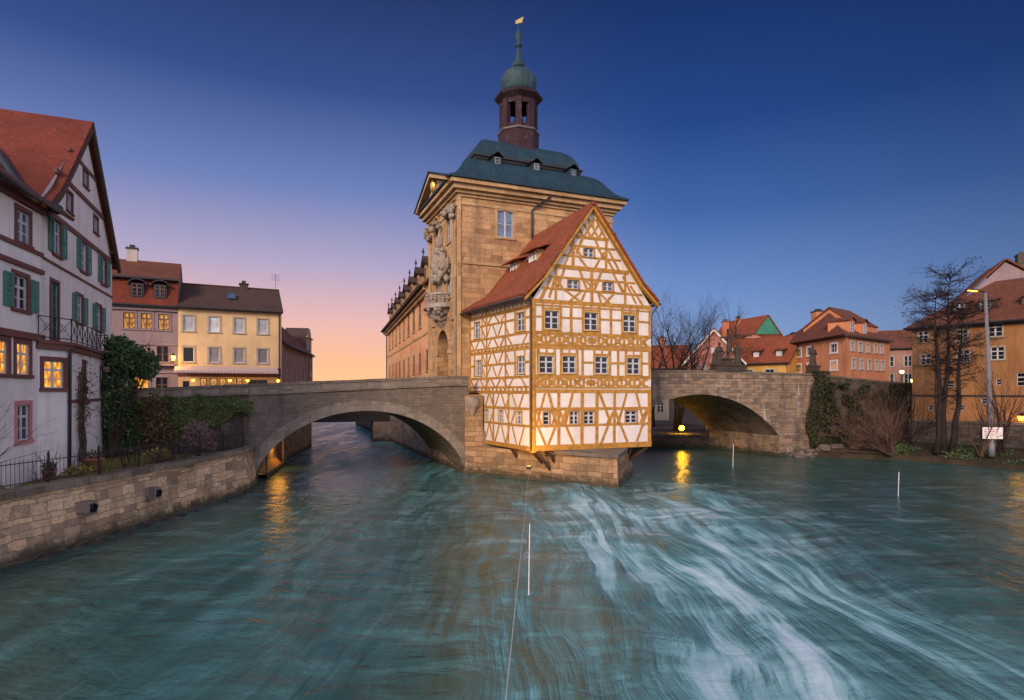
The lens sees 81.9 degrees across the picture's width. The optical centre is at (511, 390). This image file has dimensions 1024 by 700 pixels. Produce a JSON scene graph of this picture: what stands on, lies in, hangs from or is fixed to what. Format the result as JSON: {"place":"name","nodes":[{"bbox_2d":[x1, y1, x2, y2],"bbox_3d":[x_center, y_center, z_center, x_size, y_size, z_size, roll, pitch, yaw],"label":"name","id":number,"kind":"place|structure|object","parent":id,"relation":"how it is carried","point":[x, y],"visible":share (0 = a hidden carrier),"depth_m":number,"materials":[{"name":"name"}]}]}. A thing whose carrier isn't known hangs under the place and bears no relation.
{"place":"outdoors","nodes":[
{"label":"outdoors","id":0,"kind":"place"},
{"bbox_2d":[5,451,208,488],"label":"garden ground","id":1,"kind":"structure","parent":0,"point":[116,455],"depth_m":29.85,"materials":[{"name":"green plant"}]},
{"bbox_2d":[0,379,69,462],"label":"bare shrub","id":2,"kind":"object","parent":1,"relation":"on","point":[21,433],"visible":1,"depth_m":18.30,"materials":[{"name":"brown plant"}]},
{"bbox_2d":[27,436,88,482],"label":"bare shrub","id":3,"kind":"object","parent":1,"relation":"on","point":[50,466],"visible":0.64,"depth_m":21.70,"materials":[{"name":"brown plant"}]},
{"bbox_2d":[0,108,120,488],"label":"white house","id":4,"kind":"structure","parent":1,"relation":"on","point":[59,259],"depth_m":25.46,"materials":[{"name":"paint"}]},
{"bbox_2d":[0,335,13,377],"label":"window","id":5,"kind":"structure","parent":4,"relation":"in","point":[3,360],"depth_m":21.44,"materials":[{"name":"paint"}]},
{"bbox_2d":[10,268,32,314],"bbox_3d":[-18.642,-3.742,22.353,0.215,1.556,1.370,0,0,-15],"label":"window","id":6,"kind":"structure","parent":4,"relation":"in","point":[19,282],"depth_m":22.54,"materials":[{"name":"paint"}]},
{"bbox_2d":[13,337,34,378],"bbox_3d":[-18.681,-1.237,22.497,0.215,1.506,1.370,0,0,-15],"label":"window","id":7,"kind":"structure","parent":4,"relation":"in","point":[19,349],"depth_m":22.54,"materials":[{"name":"paint"}]},
{"bbox_2d":[14,202,34,250],"bbox_3d":[-18.691,-6.267,22.526,0.215,1.506,1.320,0,0,-15],"label":"window","id":8,"kind":"structure","parent":4,"relation":"in","point":[20,217],"depth_m":22.63,"materials":[{"name":"paint"}]},
{"bbox_2d":[14,400,34,444],"bbox_3d":[-18.691,1.188,22.526,0.215,1.656,1.320,0,0,-15],"label":"window","id":9,"kind":"structure","parent":4,"relation":"in","point":[21,422],"depth_m":22.68,"materials":[{"name":"paint"}]},
{"bbox_2d":[39,356,68,390],"bbox_3d":[-18.924,-0.697,24.349,0.215,1.426,1.400,0,0,5],"label":"window","id":10,"kind":"structure","parent":4,"relation":"in","point":[50,369],"depth_m":24.35,"materials":[{"name":"paint"}]},
{"bbox_2d":[49,277,59,340],"bbox_3d":[-20.056,-3.525,25.786,0.165,2.730,1.230,0,0,-22],"label":"balcony door","id":11,"kind":"structure","parent":4,"relation":"in","point":[52,286],"depth_m":25.99,"materials":[{"name":"green paint"}]},
{"bbox_2d":[52,219,63,260],"bbox_3d":[-20.143,-6.763,26.074,0.215,1.734,1.240,0,0,-22],"label":"window","id":12,"kind":"structure","parent":4,"relation":"in","point":[55,253],"depth_m":26.35,"materials":[{"name":"paint"}]},
{"bbox_2d":[66,189,74,216],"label":"window","id":13,"kind":"structure","parent":4,"relation":"in","point":[71,212],"depth_m":27.88,"materials":[{"name":"paint"}]},
{"bbox_2d":[75,291,84,326],"bbox_3d":[-21.355,-4.038,29.089,0.215,1.584,1.290,0,0,-22],"label":"window","id":14,"kind":"structure","parent":4,"relation":"in","point":[80,305],"depth_m":29.47,"materials":[{"name":"glass"}]},
{"bbox_2d":[79,240,88,275],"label":"window","id":15,"kind":"structure","parent":4,"relation":"in","point":[85,272],"depth_m":30.03,"materials":[{"name":"paint"}]},
{"bbox_2d":[73,351,115,468],"bbox_3d":[-19.441,0.789,26.765,2.935,5.684,2.878,0,0,30],"label":"climbing vine","id":16,"kind":"object","parent":4,"relation":"attached to","point":[83,397],"visible":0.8,"depth_m":26.69,"materials":[{"name":"brown plant"}]},
{"bbox_2d":[95,302,103,333],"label":"window","id":17,"kind":"structure","parent":4,"relation":"in","point":[98,304],"depth_m":32.61,"materials":[{"name":"paint"}]},
{"bbox_2d":[100,255,107,287],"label":"window","id":18,"kind":"structure","parent":4,"relation":"in","point":[104,283],"depth_m":33.58,"materials":[{"name":"paint"}]},
{"bbox_2d":[61,462,96,477],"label":"garden bush","id":19,"kind":"object","parent":1,"relation":"on","point":[75,471],"visible":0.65,"depth_m":23.62,"materials":[{"name":"green plant"}]},
{"bbox_2d":[83,449,103,472],"bbox_3d":[-18.365,3.056,25.906,0.778,1.028,0.787,0,0,-34],"label":"planter","id":20,"kind":"object","parent":1,"relation":"on","point":[90,460],"visible":0.65,"depth_m":25.71,"materials":[{"name":"ceramic"}]},
{"bbox_2d":[100,333,160,457],"bbox_3d":[-20.659,0.179,31.915,3.185,6.720,2.316,0,0,0],"label":"evergreen shrub","id":21,"kind":"object","parent":1,"relation":"on","point":[143,363],"visible":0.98,"depth_m":31.43,"materials":[{"name":"green plant"}]},
{"bbox_2d":[140,447,175,463],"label":"garden bush","id":22,"kind":"object","parent":1,"relation":"on","point":[149,456],"visible":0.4,"depth_m":29.12,"materials":[{"name":"green plant"}]},
{"bbox_2d":[137,387,179,452],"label":"brown shrub","id":23,"kind":"object","parent":1,"relation":"on","point":[149,425],"visible":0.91,"depth_m":31.13,"materials":[{"name":"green plant"}]},
{"bbox_2d":[133,384,248,455],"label":"retaining wall","id":24,"kind":"structure","parent":1,"relation":"on","point":[218,391],"depth_m":33.91,"materials":[{"name":"stone"}]},
{"bbox_2d":[117,394,252,455],"bbox_3d":[-18.340,1.828,33.032,7.072,3.372,0.635,0,0,-22],"label":"ivy","id":25,"kind":"object","parent":24,"relation":"attached to","point":[220,410],"visible":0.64,"depth_m":33.20,"materials":[{"name":"green plant"}]},
{"bbox_2d":[173,419,217,455],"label":"blossom shrub","id":26,"kind":"object","parent":1,"relation":"on","point":[196,441],"visible":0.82,"depth_m":31.27,"materials":[{"name":"plant"}]},
{"bbox_2d":[115,422,311,478],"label":"street terrace","id":27,"kind":"structure","parent":0,"point":[299,440],"depth_m":49.42,"materials":[{"name":"stone"}]},
{"bbox_2d":[112,244,182,396],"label":"grey house","id":28,"kind":"structure","parent":27,"relation":"on","point":[145,295],"depth_m":49.43,"materials":[{"name":"paint"}]},
{"bbox_2d":[120,310,137,329],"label":"window","id":29,"kind":"structure","parent":28,"relation":"in","point":[128,320],"depth_m":48.63,"materials":[{"name":"glass"}]},
{"bbox_2d":[138,311,154,330],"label":"window","id":30,"kind":"structure","parent":28,"relation":"in","point":[146,321],"depth_m":49.19,"materials":[{"name":"yellow glass"}]},
{"bbox_2d":[154,376,168,387],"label":"window","id":31,"kind":"structure","parent":28,"relation":"in","point":[159,381],"depth_m":49.67,"materials":[{"name":"grey paint"}]},
{"bbox_2d":[155,345,170,362],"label":"window","id":32,"kind":"structure","parent":28,"relation":"in","point":[162,351],"depth_m":49.71,"materials":[{"name":"brown glass"}]},
{"bbox_2d":[155,312,171,330],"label":"window","id":33,"kind":"structure","parent":28,"relation":"in","point":[163,322],"depth_m":49.73,"materials":[{"name":"yellow glass"}]},
{"bbox_2d":[258,437,285,478],"bbox_3d":[-16.529,3.650,40.217,1.000,5.700,7.400,0,0,-12],"label":"stair alcove","id":34,"kind":"object","parent":27,"relation":"on","point":[271,465],"visible":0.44,"depth_m":40.40,"materials":[{"name":"stone"}]},
{"bbox_2d":[282,327,312,382],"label":"row house","id":35,"kind":"structure","parent":27,"relation":"on","point":[295,361],"depth_m":68.99,"materials":[{"name":"brown paint"}]},
{"bbox_2d":[174,274,282,391],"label":"cream house","id":36,"kind":"structure","parent":0,"point":[226,333],"depth_m":51.95,"materials":[{"name":"paint"}]},
{"bbox_2d":[181,314,195,331],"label":"window","id":37,"kind":"structure","parent":36,"relation":"in","point":[188,323],"depth_m":50.39,"materials":[{"name":"grey glass"}]},
{"bbox_2d":[181,345,195,362],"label":"window","id":38,"kind":"structure","parent":36,"relation":"in","point":[188,352],"depth_m":50.39,"materials":[{"name":"white paint"}]},
{"bbox_2d":[207,315,221,332],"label":"window","id":39,"kind":"structure","parent":36,"relation":"in","point":[213,321],"depth_m":51.28,"materials":[{"name":"white glass"}]},
{"bbox_2d":[207,346,221,363],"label":"window","id":40,"kind":"structure","parent":36,"relation":"in","point":[213,352],"depth_m":51.28,"materials":[{"name":"white paint"}]},
{"bbox_2d":[232,316,245,333],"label":"window","id":41,"kind":"structure","parent":36,"relation":"in","point":[238,323],"depth_m":52.15,"materials":[{"name":"white glass"}]},
{"bbox_2d":[232,347,245,363],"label":"window","id":42,"kind":"structure","parent":36,"relation":"in","point":[238,355],"depth_m":52.15,"materials":[{"name":"grey glass"}]},
{"bbox_2d":[256,317,269,334],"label":"window","id":43,"kind":"structure","parent":36,"relation":"in","point":[262,325],"depth_m":52.98,"materials":[{"name":"white glass"}]},
{"bbox_2d":[256,347,269,364],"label":"window","id":44,"kind":"structure","parent":36,"relation":"in","point":[262,354],"depth_m":52.98,"materials":[{"name":"grey glass"}]},
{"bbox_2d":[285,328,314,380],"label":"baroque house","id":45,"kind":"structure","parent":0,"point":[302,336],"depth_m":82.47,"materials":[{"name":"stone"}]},
{"bbox_2d":[355,415,495,466],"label":"island terrain","id":46,"kind":"structure","parent":0,"point":[405,435],"depth_m":54.38,"materials":[{"name":"stone"}]},
{"bbox_2d":[312,411,389,440],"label":"beam bridge","id":47,"kind":"structure","parent":46,"relation":"on","point":[380,424],"depth_m":64.40,"materials":[{"name":"metal"}]},
{"bbox_2d":[381,248,428,377],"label":"painted hall","id":48,"kind":"structure","parent":46,"relation":"on","point":[404,330],"depth_m":60.97,"materials":[{"name":"stone"}]},
{"bbox_2d":[414,17,628,394],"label":"town hall tower","id":49,"kind":"structure","parent":46,"relation":"on","point":[486,210],"depth_m":44.02,"materials":[{"name":"stone"}]},
{"bbox_2d":[446,217,450,245],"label":"window","id":50,"kind":"structure","parent":49,"relation":"in","point":[448,222],"depth_m":44.46,"materials":[{"name":"glass"}]},
{"bbox_2d":[494,208,515,240],"bbox_3d":[-0.499,-12.215,43.132,1.700,2.310,0.215,0,0,-22],"label":"window","id":51,"kind":"structure","parent":49,"relation":"in","point":[505,220],"depth_m":43.17,"materials":[{"name":"glass"}]},
{"bbox_2d":[0,453,1023,699],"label":"river water","id":52,"kind":"structure","parent":0,"point":[652,577],"depth_m":16.35,"materials":[{"name":"teal liquid"}]},
{"bbox_2d":[0,445,256,568],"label":"embankment wall","id":53,"kind":"structure","parent":52,"relation":"in","point":[37,520],"depth_m":22.58,"materials":[{"name":"stone"}]},
{"bbox_2d":[0,428,247,489],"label":"iron fence","id":54,"kind":"object","parent":53,"relation":"on","point":[200,439],"visible":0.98,"depth_m":23.35,"materials":[{"name":"metal"}]},
{"bbox_2d":[0,485,259,573],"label":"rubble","id":55,"kind":"object","parent":52,"relation":"in","point":[93,542],"visible":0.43,"depth_m":22.71,"materials":[{"name":"grey stone"}]},
{"bbox_2d":[450,394,632,488],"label":"stone pier","id":56,"kind":"structure","parent":52,"relation":"in","point":[609,467],"depth_m":36.80,"materials":[{"name":"beige stone"}]},
{"bbox_2d":[505,474,528,699],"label":"slalom cable","id":57,"kind":"object","parent":56,"relation":"attached to","point":[514,615],"visible":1,"depth_m":7.12,"materials":[{"name":"grey metal"}]},
{"bbox_2d":[460,201,660,470],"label":"half timbered house","id":58,"kind":"structure","parent":56,"relation":"on","point":[561,359],"depth_m":36.65,"materials":[{"name":"white paint"}]},
{"bbox_2d":[515,310,524,332],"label":"window","id":59,"kind":"structure","parent":58,"relation":"in","point":[521,321],"depth_m":36.05,"materials":[{"name":"paint"}]},
{"bbox_2d":[516,355,525,373],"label":"window","id":60,"kind":"structure","parent":58,"relation":"in","point":[521,365],"depth_m":36.05,"materials":[{"name":"paint"}]},
{"bbox_2d":[542,411,550,425],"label":"window","id":61,"kind":"structure","parent":58,"relation":"in","point":[546,415],"depth_m":35.32,"materials":[{"name":"paint"}]},
{"bbox_2d":[538,355,555,373],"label":"window","id":62,"kind":"structure","parent":58,"relation":"in","point":[546,362],"depth_m":35.32,"materials":[{"name":"paint"}]},
{"bbox_2d":[544,309,560,329],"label":"window","id":63,"kind":"structure","parent":58,"relation":"in","point":[550,316],"depth_m":35.45,"materials":[{"name":"paint"}]},
{"bbox_2d":[561,355,577,373],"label":"window","id":64,"kind":"structure","parent":58,"relation":"in","point":[568,361],"depth_m":35.91,"materials":[{"name":"paint"}]},
{"bbox_2d":[567,279,580,289],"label":"window","id":65,"kind":"structure","parent":58,"relation":"in","point":[573,285],"depth_m":35.99,"materials":[{"name":"paint"}]},
{"bbox_2d":[569,410,579,425],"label":"window","id":66,"kind":"structure","parent":58,"relation":"in","point":[574,415],"depth_m":36.04,"materials":[{"name":"paint"}]},
{"bbox_2d":[583,410,594,424],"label":"window","id":67,"kind":"structure","parent":58,"relation":"in","point":[588,415],"depth_m":36.44,"materials":[{"name":"paint"}]},
{"bbox_2d":[583,311,599,330],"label":"window","id":68,"kind":"structure","parent":58,"relation":"in","point":[590,318],"depth_m":36.48,"materials":[{"name":"paint"}]},
{"bbox_2d":[594,355,609,374],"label":"window","id":69,"kind":"structure","parent":58,"relation":"in","point":[601,364],"depth_m":36.76,"materials":[{"name":"paint"}]},
{"bbox_2d":[623,314,637,332],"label":"window","id":70,"kind":"structure","parent":58,"relation":"in","point":[629,321],"depth_m":37.54,"materials":[{"name":"paint"}]},
{"bbox_2d":[625,410,637,423],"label":"window","id":71,"kind":"structure","parent":58,"relation":"in","point":[630,415],"depth_m":37.60,"materials":[{"name":"paint"}]},
{"bbox_2d":[626,357,641,374],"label":"window","id":72,"kind":"structure","parent":58,"relation":"in","point":[633,367],"depth_m":37.65,"materials":[{"name":"paint"}]},
{"bbox_2d":[0,0,1023,380],"label":"sky","id":73,"kind":"structure","parent":0,"point":[801,157],"materials":[{"name":"blue"}]},
{"bbox_2d":[301,422,747,452],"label":"upstream water","id":74,"kind":"structure","parent":0,"point":[340,437],"depth_m":60.66,"materials":[{"name":"teal liquid"}]},
{"bbox_2d":[651,420,885,447],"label":"quay","id":75,"kind":"structure","parent":0,"point":[664,434],"depth_m":57.93,"materials":[{"name":"stone"}]},
{"bbox_2d":[652,335,689,419],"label":"pale house","id":76,"kind":"structure","parent":75,"relation":"on","point":[662,411],"depth_m":86.85,"materials":[{"name":"paint"}]},
{"bbox_2d":[652,316,693,426],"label":"bare tree","id":77,"kind":"object","parent":75,"relation":"on","point":[653,413],"visible":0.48,"depth_m":71.01,"materials":[{"name":"brown plant"}]},
{"bbox_2d":[651,277,779,430],"bbox_3d":[20.446,-4.227,63.481,17.199,17.375,13.389,0,0,-40],"label":"bare tree","id":78,"kind":"object","parent":75,"relation":"on","point":[678,413],"visible":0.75,"depth_m":62.85,"materials":[{"name":"brown plant"}]},
{"bbox_2d":[669,400,892,434],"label":"street","id":79,"kind":"structure","parent":0,"point":[690,417],"depth_m":76.45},
{"bbox_2d":[682,319,746,369],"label":"pink house","id":80,"kind":"structure","parent":79,"relation":"on","point":[724,331],"depth_m":84.66,"materials":[{"name":"paint"}]},
{"bbox_2d":[719,315,782,335],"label":"green gable house","id":81,"kind":"structure","parent":79,"relation":"on","point":[764,324],"depth_m":110.13,"materials":[{"name":"paint"}]},
{"bbox_2d":[730,333,780,338],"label":"dark roof house","id":82,"kind":"structure","parent":79,"relation":"on","point":[755,335],"depth_m":98.52,"materials":[{"name":"tile"}]},
{"bbox_2d":[732,335,797,372],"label":"yellow house","id":83,"kind":"structure","parent":79,"relation":"on","point":[782,350],"depth_m":83.24,"materials":[{"name":"tile"}]},
{"bbox_2d":[786,307,893,380],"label":"orange house","id":84,"kind":"structure","parent":79,"relation":"on","point":[845,343],"depth_m":74.60,"materials":[{"name":"paint"}]},
{"bbox_2d":[877,330,911,382],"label":"house","id":85,"kind":"structure","parent":79,"relation":"on","point":[899,349],"depth_m":93.29,"materials":[{"name":"paint"}]},
{"bbox_2d":[954,252,1023,300],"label":"grey gable house","id":86,"kind":"structure","parent":79,"relation":"on","point":[1006,269],"depth_m":64.85,"materials":[{"name":"paint"}]},
{"bbox_2d":[803,437,1023,470],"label":"bank","id":87,"kind":"structure","parent":0,"point":[924,453],"depth_m":46.54,"materials":[{"name":"soil"}]},
{"bbox_2d":[789,444,844,457],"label":"rocks","id":88,"kind":"object","parent":87,"relation":"on","point":[798,452],"visible":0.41,"depth_m":49.42,"materials":[{"name":"grey stone"}]},
{"bbox_2d":[810,378,911,448],"bbox_3d":[29.106,1.686,49.863,7.892,6.692,7.338,0,0,-32],"label":"bare shrub","id":89,"kind":"object","parent":87,"relation":"on","point":[860,430],"visible":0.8,"depth_m":49.47,"materials":[{"name":"red plant"}]},
{"bbox_2d":[817,374,910,442],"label":"approach wall","id":90,"kind":"structure","parent":87,"relation":"on","point":[858,382],"depth_m":54.25,"materials":[{"name":"stone"}]},
{"bbox_2d":[822,382,911,443],"bbox_3d":[34.391,2.146,55.304,17.390,5.929,0.661,0,0,-31],"label":"ivy","id":91,"kind":"object","parent":90,"relation":"attached to","point":[829,404],"visible":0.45,"depth_m":52.76,"materials":[{"name":"green plant"}]},
{"bbox_2d":[808,372,924,457],"bbox_3d":[27.913,2.653,46.659,8.411,9.136,7.412,0,0,24],"label":"bare shrub","id":92,"kind":"object","parent":87,"relation":"on","point":[883,449],"visible":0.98,"depth_m":47.27,"materials":[{"name":"red plant"}]},
{"bbox_2d":[852,383,949,443],"bbox_3d":[33.163,1.409,51.518,9.077,6.445,6.641,0,0,-6],"label":"bare shrub","id":93,"kind":"object","parent":87,"relation":"on","point":[895,417],"visible":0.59,"depth_m":51.40,"materials":[{"name":"red plant"}]},
{"bbox_2d":[860,332,982,446],"bbox_3d":[33.339,-0.338,48.833,8.388,9.922,7.629,0,0,0],"label":"bare shrub","id":94,"kind":"object","parent":87,"relation":"on","point":[910,433],"visible":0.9,"depth_m":48.98,"materials":[{"name":"brown plant"}]},
{"bbox_2d":[889,281,978,453],"bbox_3d":[32.673,-1.803,45.923,6.590,13.473,6.634,0,0,0],"label":"alder tree","id":95,"kind":"object","parent":87,"relation":"on","point":[940,397],"visible":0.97,"depth_m":45.72,"materials":[{"name":"brown plant"}]},
{"bbox_2d":[900,256,995,453],"bbox_3d":[34.013,-2.672,46.562,7.082,15.161,6.376,0,0,-32],"label":"alder tree","id":96,"kind":"object","parent":87,"relation":"on","point":[946,381],"visible":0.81,"depth_m":45.98,"materials":[{"name":"brown plant"}]},
{"bbox_2d":[892,441,1023,463],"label":"ground cover","id":97,"kind":"object","parent":87,"relation":"on","point":[898,448],"visible":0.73,"depth_m":45.64,"materials":[{"name":"green plant"}]},
{"bbox_2d":[903,278,1023,422],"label":"ochre house","id":98,"kind":"structure","parent":87,"relation":"on","point":[1011,348],"depth_m":51.01,"materials":[{"name":"orange paint"}]},
{"bbox_2d":[989,324,1003,337],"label":"window","id":99,"kind":"structure","parent":98,"relation":"in","point":[996,331],"depth_m":49.77,"materials":[{"name":"paint"}]},
{"bbox_2d":[990,345,1005,360],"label":"window","id":100,"kind":"structure","parent":98,"relation":"in","point":[996,356],"depth_m":49.70,"materials":[{"name":"paint"}]},
{"bbox_2d":[913,296,1018,452],"bbox_3d":[36.301,-1.417,46.686,7.050,12.729,6.125,0,0,0],"label":"alder tree","id":101,"kind":"object","parent":87,"relation":"on","point":[953,438],"visible":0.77,"depth_m":46.17,"materials":[{"name":"brown plant"}]},
{"bbox_2d":[909,419,1023,448],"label":"bank wall","id":102,"kind":"structure","parent":87,"relation":"on","point":[1015,438],"depth_m":50.38,"materials":[{"name":"stone"}]},
{"bbox_2d":[966,289,994,455],"bbox_3d":[34.267,-1.370,43.140,1.834,12.240,0.433,0,0,12],"label":"street lamp","id":103,"kind":"object","parent":87,"relation":"on","point":[991,448],"visible":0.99,"depth_m":42.91,"materials":[{"name":"metal"}]},
{"bbox_2d":[982,427,1002,438],"bbox_3d":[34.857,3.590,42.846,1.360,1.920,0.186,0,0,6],"label":"warning sign","id":104,"kind":"object","parent":103,"relation":"attached to","point":[993,434],"visible":0.98,"depth_m":42.76,"materials":[{"name":"white metal"}]},
{"bbox_2d":[945,336,1023,453],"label":"bare shrub","id":105,"kind":"object","parent":87,"relation":"on","point":[1001,449],"visible":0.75,"depth_m":43.34,"materials":[{"name":"brown plant"}]},
{"bbox_2d":[956,362,1023,455],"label":"bare shrub","id":106,"kind":"object","parent":87,"relation":"on","point":[982,447],"visible":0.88,"depth_m":42.96,"materials":[{"name":"red plant"}]},
{"label":"ground","id":107,"kind":"structure","parent":0,"visible":0},
{"bbox_2d":[248,376,468,472],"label":"arch bridge","id":108,"kind":"structure","parent":107,"relation":"on","point":[430,411],"depth_m":37.19,"materials":[{"name":"grey stone"}]},
{"bbox_2d":[652,370,816,455],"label":"arch bridge","id":109,"kind":"structure","parent":107,"relation":"on","point":[764,413],"depth_m":49.79,"materials":[{"name":"stone"}]},
{"bbox_2d":[709,329,746,370],"bbox_3d":[17.457,-3.325,47.796,3.247,3.450,0.850,0,0,-22],"label":"crucifixion statue","id":110,"kind":"object","parent":109,"relation":"on","point":[719,364],"visible":1,"depth_m":47.52,"materials":[{"name":"stone"}]},
{"bbox_2d":[805,345,820,372],"bbox_3d":[26.199,-2.748,51.376,0.990,2.536,0.840,0,0,-22],"label":"saint statue","id":111,"kind":"object","parent":109,"relation":"on","point":[812,366],"visible":1,"depth_m":51.18,"materials":[{"name":"stone"}]},
{"bbox_2d":[805,370,833,447],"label":"ivy","id":112,"kind":"object","parent":109,"relation":"attached to","point":[816,398],"visible":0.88,"depth_m":50.82,"materials":[{"name":"green plant"}]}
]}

